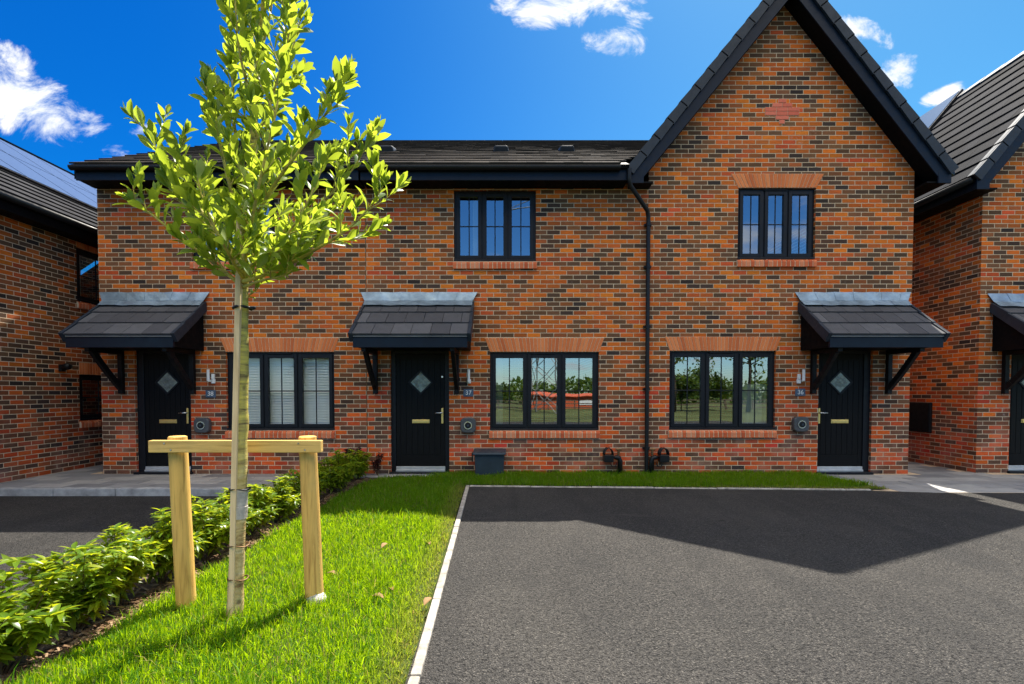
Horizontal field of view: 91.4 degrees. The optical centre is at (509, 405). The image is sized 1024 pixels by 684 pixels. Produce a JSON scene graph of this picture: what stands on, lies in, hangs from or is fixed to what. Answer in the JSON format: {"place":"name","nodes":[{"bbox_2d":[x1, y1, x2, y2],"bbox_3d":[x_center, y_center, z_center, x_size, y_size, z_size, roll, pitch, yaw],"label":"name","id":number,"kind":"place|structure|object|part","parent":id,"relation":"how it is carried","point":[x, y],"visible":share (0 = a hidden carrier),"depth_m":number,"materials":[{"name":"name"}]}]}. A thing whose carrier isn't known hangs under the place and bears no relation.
{"place":"outdoors","nodes":[
{"label":"outdoors","id":0,"kind":"place"},
{"bbox_2d":[0,496,228,616],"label":"side driveway","id":1,"kind":"structure","parent":0,"point":[44,526],"depth_m":5.89,"materials":[{"name":"grey asphalt"}]},
{"bbox_2d":[0,465,296,486],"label":"paved path","id":2,"kind":"structure","parent":0,"point":[84,477],"depth_m":7.92,"materials":[{"name":"grey concrete"}]},
{"bbox_2d":[0,476,375,683],"bbox_3d":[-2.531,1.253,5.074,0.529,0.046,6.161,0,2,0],"label":"bark mulch","id":3,"kind":"object","parent":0,"point":[24,662],"visible":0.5,"depth_m":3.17,"materials":[{"name":"brown wood"}]},
{"bbox_2d":[0,554,79,674],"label":"leafy shrub","id":4,"kind":"object","parent":3,"relation":"on","point":[40,624],"visible":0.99,"depth_m":2.50,"materials":[{"name":"green plant"}]},
{"bbox_2d":[11,541,140,631],"bbox_3d":[-2.609,1.068,2.959,0.585,0.562,0.574,1,2,36],"label":"leafy shrub","id":5,"kind":"object","parent":3,"relation":"on","point":[88,594],"visible":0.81,"depth_m":2.89,"materials":[{"name":"green plant"}]},
{"bbox_2d":[62,522,164,606],"bbox_3d":[-2.582,1.067,3.285,0.582,0.547,0.509,0,2,17],"label":"leafy shrub","id":6,"kind":"object","parent":3,"relation":"on","point":[138,548],"visible":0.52,"depth_m":3.25,"materials":[{"name":"green plant"}]},
{"bbox_2d":[103,507,210,583],"bbox_3d":[-2.586,1.032,3.679,0.637,0.597,0.578,-1,2,-40],"label":"leafy shrub","id":7,"kind":"object","parent":3,"relation":"on","point":[162,539],"visible":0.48,"depth_m":3.63,"materials":[{"name":"green plant"}]},
{"bbox_2d":[191,494,253,561],"bbox_3d":[-2.481,1.015,4.170,0.603,0.600,0.649,1,2,42],"label":"leafy shrub","id":8,"kind":"object","parent":3,"relation":"on","point":[216,532],"visible":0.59,"depth_m":4.09,"materials":[{"name":"green plant"}]},
{"bbox_2d":[199,493,269,545],"bbox_3d":[-2.486,1.052,4.580,0.568,0.501,0.558,0,2,-16],"label":"leafy shrub","id":9,"kind":"object","parent":3,"relation":"on","point":[252,515],"visible":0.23,"depth_m":4.54,"materials":[{"name":"green plant"}]},
{"bbox_2d":[215,484,280,534],"bbox_3d":[-2.549,1.024,4.898,0.628,0.543,0.550,0,2,-11],"label":"leafy shrub","id":10,"kind":"object","parent":3,"relation":"on","point":[259,501],"visible":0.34,"depth_m":4.88,"materials":[{"name":"green plant"}]},
{"bbox_2d":[248,474,300,522],"bbox_3d":[-2.511,1.010,5.370,0.619,0.543,0.562,-1,2,-20],"label":"leafy shrub","id":11,"kind":"object","parent":3,"relation":"on","point":[285,504],"visible":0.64,"depth_m":5.32,"materials":[{"name":"green plant"}]},
{"bbox_2d":[259,468,300,504],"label":"leafy shrub","id":12,"kind":"object","parent":3,"relation":"on","point":[295,488],"visible":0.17,"depth_m":5.68,"materials":[{"name":"green plant"}]},
{"bbox_2d":[275,471,325,505],"bbox_3d":[-2.547,1.020,6.219,0.530,0.469,0.540,0,2,13],"label":"leafy shrub","id":13,"kind":"object","parent":3,"relation":"on","point":[297,474],"visible":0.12,"depth_m":6.18,"materials":[{"name":"green plant"}]},
{"bbox_2d":[318,465,336,496],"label":"leafy shrub","id":14,"kind":"object","parent":3,"relation":"on","point":[322,474],"visible":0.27,"depth_m":6.60,"materials":[{"name":"green plant"}]},
{"bbox_2d":[318,456,355,493],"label":"leafy shrub","id":15,"kind":"object","parent":3,"relation":"on","point":[339,478],"visible":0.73,"depth_m":6.87,"materials":[{"name":"green plant"}]},
{"bbox_2d":[318,449,360,485],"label":"leafy shrub","id":16,"kind":"object","parent":3,"relation":"on","point":[338,459],"visible":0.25,"depth_m":7.28,"materials":[{"name":"green plant"}]},
{"bbox_2d":[330,449,365,480],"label":"leafy shrub","id":17,"kind":"object","parent":3,"relation":"on","point":[356,455],"visible":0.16,"depth_m":7.75,"materials":[{"name":"green plant"}]},
{"bbox_2d":[343,446,361,457],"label":"red shrub","id":18,"kind":"object","parent":3,"relation":"on","point":[347,450],"visible":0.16,"depth_m":8.18,"materials":[{"name":"purple plant"}]},
{"bbox_2d":[346,450,372,479],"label":"leafy shrub","id":19,"kind":"object","parent":3,"relation":"on","point":[363,467],"visible":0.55,"depth_m":7.94,"materials":[{"name":"green plant"}]},
{"bbox_2d":[370,452,383,474],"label":"red shrub","id":20,"kind":"object","parent":3,"relation":"on","point":[376,463],"visible":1,"depth_m":8.33,"materials":[{"name":"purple plant"}]},
{"bbox_2d":[357,473,428,477],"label":"paved path","id":21,"kind":"structure","parent":0,"point":[372,475],"depth_m":8.33,"materials":[{"name":"grey concrete"}]},
{"bbox_2d":[0,467,887,683],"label":"lawn","id":22,"kind":"structure","parent":0,"point":[404,658],"depth_m":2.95,"materials":[{"name":"plant"}]},
{"bbox_2d":[148,435,326,609],"bbox_3d":[-1.699,0.802,3.172,1.064,1.222,0.158,0,2,0],"label":"tree support frame","id":23,"kind":"object","parent":22,"relation":"on","point":[179,448],"visible":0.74,"depth_m":3.14,"materials":[{"name":"wood"}]},
{"bbox_2d":[227,220,255,616],"bbox_3d":[-1.593,0.124,2.963,0.176,2.487,0.117,-1,2,-29],"label":"tree trunk","id":24,"kind":"object","parent":22,"relation":"on","point":[237,307],"visible":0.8,"depth_m":2.93,"materials":[{"name":"beige plant"}]},
{"bbox_2d":[113,0,411,616],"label":"young tree","id":25,"kind":"object","parent":22,"relation":"on","point":[290,245],"visible":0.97,"depth_m":2.76,"materials":[{"name":"green plant"}]},
{"bbox_2d":[423,597,431,604],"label":"fallen leaf","id":26,"kind":"object","parent":22,"relation":"on","point":[426,600],"visible":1,"depth_m":3.17,"materials":[{"name":"beige plant"}]},
{"bbox_2d":[472,448,505,475],"bbox_3d":[-0.349,0.945,8.365,0.564,0.444,0.325,0,2,0],"label":"meter box","id":27,"kind":"object","parent":22,"relation":"on","point":[489,460],"visible":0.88,"depth_m":8.25,"materials":[{"name":"grey plastic"}]},
{"bbox_2d":[0,0,1023,274],"label":"sky","id":28,"kind":"structure","parent":0,"point":[502,70],"materials":[{"name":"blue"}]},
{"bbox_2d":[404,485,745,683],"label":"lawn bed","id":29,"kind":"object","parent":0,"point":[430,601],"depth_m":3.76,"materials":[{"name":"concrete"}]},
{"bbox_2d":[470,485,870,490],"bbox_3d":[2.270,1.289,7.284,5.740,0.217,0.050,0,2,3],"label":"lawn edging","id":30,"kind":"object","parent":29,"relation":"on","point":[674,487],"visible":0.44,"depth_m":7.27,"materials":[{"name":"concrete"}]},
{"bbox_2d":[405,487,1023,683],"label":"driveway","id":31,"kind":"structure","parent":0,"point":[545,585],"depth_m":3.55,"materials":[{"name":"grey asphalt"}]},
{"bbox_2d":[408,485,468,683],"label":"drive edging","id":32,"kind":"object","parent":31,"relation":"on","point":[418,665],"visible":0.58,"depth_m":3.18,"materials":[{"name":"concrete"}]},
{"bbox_2d":[825,462,1023,492],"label":"paved forecourt","id":33,"kind":"structure","parent":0,"point":[938,479],"depth_m":7.83,"materials":[{"name":"grey concrete"}]},
{"label":"ground","id":34,"kind":"structure","parent":0,"visible":0},
{"bbox_2d":[0,137,102,482],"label":"detached house","id":35,"kind":"structure","parent":34,"relation":"on","point":[50,418],"depth_m":8.52,"materials":[{"name":"brick"}]},
{"bbox_2d":[58,363,72,371],"bbox_3d":[-7.757,-0.679,8.734,0.185,0.150,0.117,0,2,0],"label":"wall light","id":36,"kind":"object","parent":35,"relation":"attached to","point":[65,367],"visible":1,"depth_m":8.69,"materials":[{"name":"black plastic"}]},
{"bbox_2d":[76,241,98,309],"bbox_3d":[-7.939,-2.450,9.545,0.275,1.315,1.012,0,2,0],"label":"window","id":37,"kind":"structure","parent":35,"relation":"in","point":[81,305],"depth_m":9.26,"materials":[{"name":"plastic"}]},
{"bbox_2d":[79,362,101,427],"bbox_3d":[-7.884,-0.211,9.608,0.163,1.195,1.012,0,2,0],"label":"window","id":38,"kind":"structure","parent":35,"relation":"in","point":[89,373],"depth_m":9.38,"materials":[{"name":"glass"}]},
{"bbox_2d":[0,487,272,495],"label":"path kerb","id":39,"kind":"structure","parent":34,"relation":"on","point":[96,491],"depth_m":7.22,"materials":[{"name":"grey concrete"}]},
{"bbox_2d":[58,140,412,474],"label":"terraced house","id":40,"kind":"structure","parent":34,"relation":"on","point":[154,327],"depth_m":8.46,"materials":[{"name":"brick"}]},
{"bbox_2d":[133,351,192,474],"bbox_3d":[-5.900,0.114,8.542,0.989,2.112,0.170,0,2,0],"label":"door","id":41,"kind":"structure","parent":40,"relation":"in","point":[163,398],"depth_m":8.56,"materials":[{"name":"plastic"}]},
{"bbox_2d":[194,417,211,432],"bbox_3d":[-5.201,0.325,8.447,0.260,0.260,0.129,0,2,0],"label":"car charger","id":42,"kind":"object","parent":40,"relation":"attached to","point":[202,424],"visible":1,"depth_m":8.41,"materials":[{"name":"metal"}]},
{"bbox_2d":[206,369,215,382],"bbox_3d":[-5.055,-0.499,8.454,0.131,0.235,0.059,-1,2,-38],"label":"wall light","id":43,"kind":"object","parent":40,"relation":"attached to","point":[212,380],"visible":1,"depth_m":8.44,"materials":[{"name":"silver metal"}]},
{"bbox_2d":[206,390,215,397],"bbox_3d":[-5.082,-0.206,8.487,0.170,0.125,0.019,0,2,0],"label":"number plate","id":44,"kind":"object","parent":40,"relation":"attached to","point":[210,393],"visible":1,"depth_m":8.48,"materials":[{"name":"stone"}]},
{"bbox_2d":[190,191,274,268],"bbox_3d":[-4.665,-2.971,8.454,1.431,1.319,0.163,0,2,0],"label":"window","id":45,"kind":"structure","parent":40,"relation":"in","point":[193,265],"depth_m":8.43,"materials":[{"name":"plastic"}]},
{"bbox_2d":[220,338,338,437],"bbox_3d":[-3.902,-0.308,8.571,2.015,1.700,0.248,0,2,0],"label":"window","id":46,"kind":"structure","parent":40,"relation":"in","point":[291,380],"depth_m":8.54,"materials":[{"name":"plastic"}]},
{"bbox_2d":[348,140,651,473],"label":"terraced house","id":47,"kind":"structure","parent":34,"relation":"on","point":[513,276],"depth_m":8.46,"materials":[{"name":"brick"}]},
{"bbox_2d":[389,351,448,473],"bbox_3d":[-1.533,0.114,8.542,1.037,2.112,0.170,0,2,0],"label":"door","id":48,"kind":"structure","parent":47,"relation":"in","point":[419,379],"depth_m":8.57,"materials":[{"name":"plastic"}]},
{"bbox_2d":[460,417,475,432],"bbox_3d":[-0.707,0.325,8.447,0.260,0.260,0.129,0,2,0],"label":"car charger","id":49,"kind":"object","parent":47,"relation":"attached to","point":[467,424],"visible":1,"depth_m":8.41,"materials":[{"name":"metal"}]},
{"bbox_2d":[463,389,472,396],"bbox_3d":[-0.705,-0.223,8.487,0.170,0.125,0.019,0,2,0],"label":"number plate","id":50,"kind":"object","parent":47,"relation":"attached to","point":[467,392],"visible":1,"depth_m":8.48,"materials":[{"name":"stone"}]},
{"bbox_2d":[467,369,470,382],"bbox_3d":[-0.696,-0.499,8.444,0.070,0.235,0.088,0,2,0],"label":"wall light","id":51,"kind":"object","parent":47,"relation":"attached to","point":[468,376],"visible":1,"depth_m":8.41,"materials":[{"name":"white plastic"}]},
{"bbox_2d":[453,191,536,268],"bbox_3d":[-0.254,-2.973,8.510,1.414,1.319,0.274,0,2,0],"label":"window","id":52,"kind":"structure","parent":47,"relation":"in","point":[479,226],"depth_m":8.45,"materials":[{"name":"plastic"}]},
{"bbox_2d":[485,338,603,437],"bbox_3d":[0.584,-0.308,8.584,2.030,1.700,0.275,0,2,0],"label":"window","id":53,"kind":"structure","parent":47,"relation":"in","point":[561,349],"depth_m":8.51,"materials":[{"name":"glass"}]},
{"bbox_2d":[603,447,622,473],"bbox_3d":[1.735,0.960,8.430,0.323,0.511,0.160,0,2,0],"label":"outdoor tap","id":54,"kind":"object","parent":47,"relation":"attached to","point":[611,457],"visible":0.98,"depth_m":8.39,"materials":[{"name":"black plastic"}]},
{"bbox_2d":[649,447,669,472],"bbox_3d":[2.507,0.960,8.430,0.323,0.511,0.160,0,2,0],"label":"outdoor tap","id":55,"kind":"object","parent":47,"relation":"attached to","point":[660,457],"visible":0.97,"depth_m":8.39,"materials":[{"name":"black plastic"}]},
{"bbox_2d":[577,0,958,474],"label":"gabled end house","id":56,"kind":"structure","parent":34,"relation":"on","point":[791,161],"depth_m":8.42,"materials":[{"name":"brick"}]},
{"bbox_2d":[665,337,780,437],"bbox_3d":[3.609,-0.321,8.584,1.972,1.708,0.275,0,2,0],"label":"window","id":57,"kind":"structure","parent":56,"relation":"in","point":[750,413],"depth_m":8.52,"materials":[{"name":"glass"}]},
{"bbox_2d":[731,174,823,266],"bbox_3d":[4.489,-3.122,8.450,1.564,1.554,0.163,0,2,0],"label":"window","id":58,"kind":"structure","parent":56,"relation":"in","point":[742,180],"depth_m":8.44,"materials":[{"name":"plastic"}]},
{"bbox_2d":[791,416,808,431],"bbox_3d":[4.911,0.308,8.446,0.260,0.260,0.129,0,2,0],"label":"car charger","id":59,"kind":"object","parent":56,"relation":"attached to","point":[799,423],"visible":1,"depth_m":8.41,"materials":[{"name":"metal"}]},
{"bbox_2d":[795,389,804,395],"bbox_3d":[4.928,-0.232,8.486,0.170,0.125,0.019,0,2,0],"label":"number plate","id":60,"kind":"object","parent":56,"relation":"attached to","point":[799,392],"visible":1,"depth_m":8.48,"materials":[{"name":"metal"}]},
{"bbox_2d":[796,369,804,382],"bbox_3d":[4.919,-0.499,8.454,0.131,0.235,0.059,1,2,38],"label":"wall light","id":61,"kind":"object","parent":56,"relation":"attached to","point":[798,380],"visible":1,"depth_m":8.45,"materials":[{"name":"silver metal"}]},
{"bbox_2d":[816,351,873,474],"bbox_3d":[5.697,0.114,8.542,0.954,2.112,0.170,0,2,0],"label":"door","id":62,"kind":"structure","parent":56,"relation":"in","point":[844,393],"depth_m":8.57,"materials":[{"name":"plastic"}]},
{"bbox_2d":[908,51,1023,473],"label":"gabled house","id":63,"kind":"structure","parent":34,"relation":"on","point":[967,380],"depth_m":8.77,"materials":[{"name":"brick"}]},
{"bbox_2d":[909,402,931,432],"bbox_3d":[8.028,0.216,9.810,0.061,0.580,0.540,0,2,0],"label":"meter cabinet","id":64,"kind":"object","parent":63,"relation":"attached to","point":[920,416],"visible":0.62,"depth_m":9.74,"materials":[{"name":"black plastic"}]},
{"bbox_3d":[8.004,0.216,9.810,0.011,0.540,0.500,0,2,0],"label":"cabinet door","id":65,"kind":"part","parent":64,"relation":"part of","materials":[{"name":"black plastic"}]},
{"bbox_2d":[1007,354,1023,473],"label":"door","id":66,"kind":"structure","parent":63,"relation":"in","point":[1016,428],"depth_m":8.70,"materials":[{"name":"plastic"}]}
]}

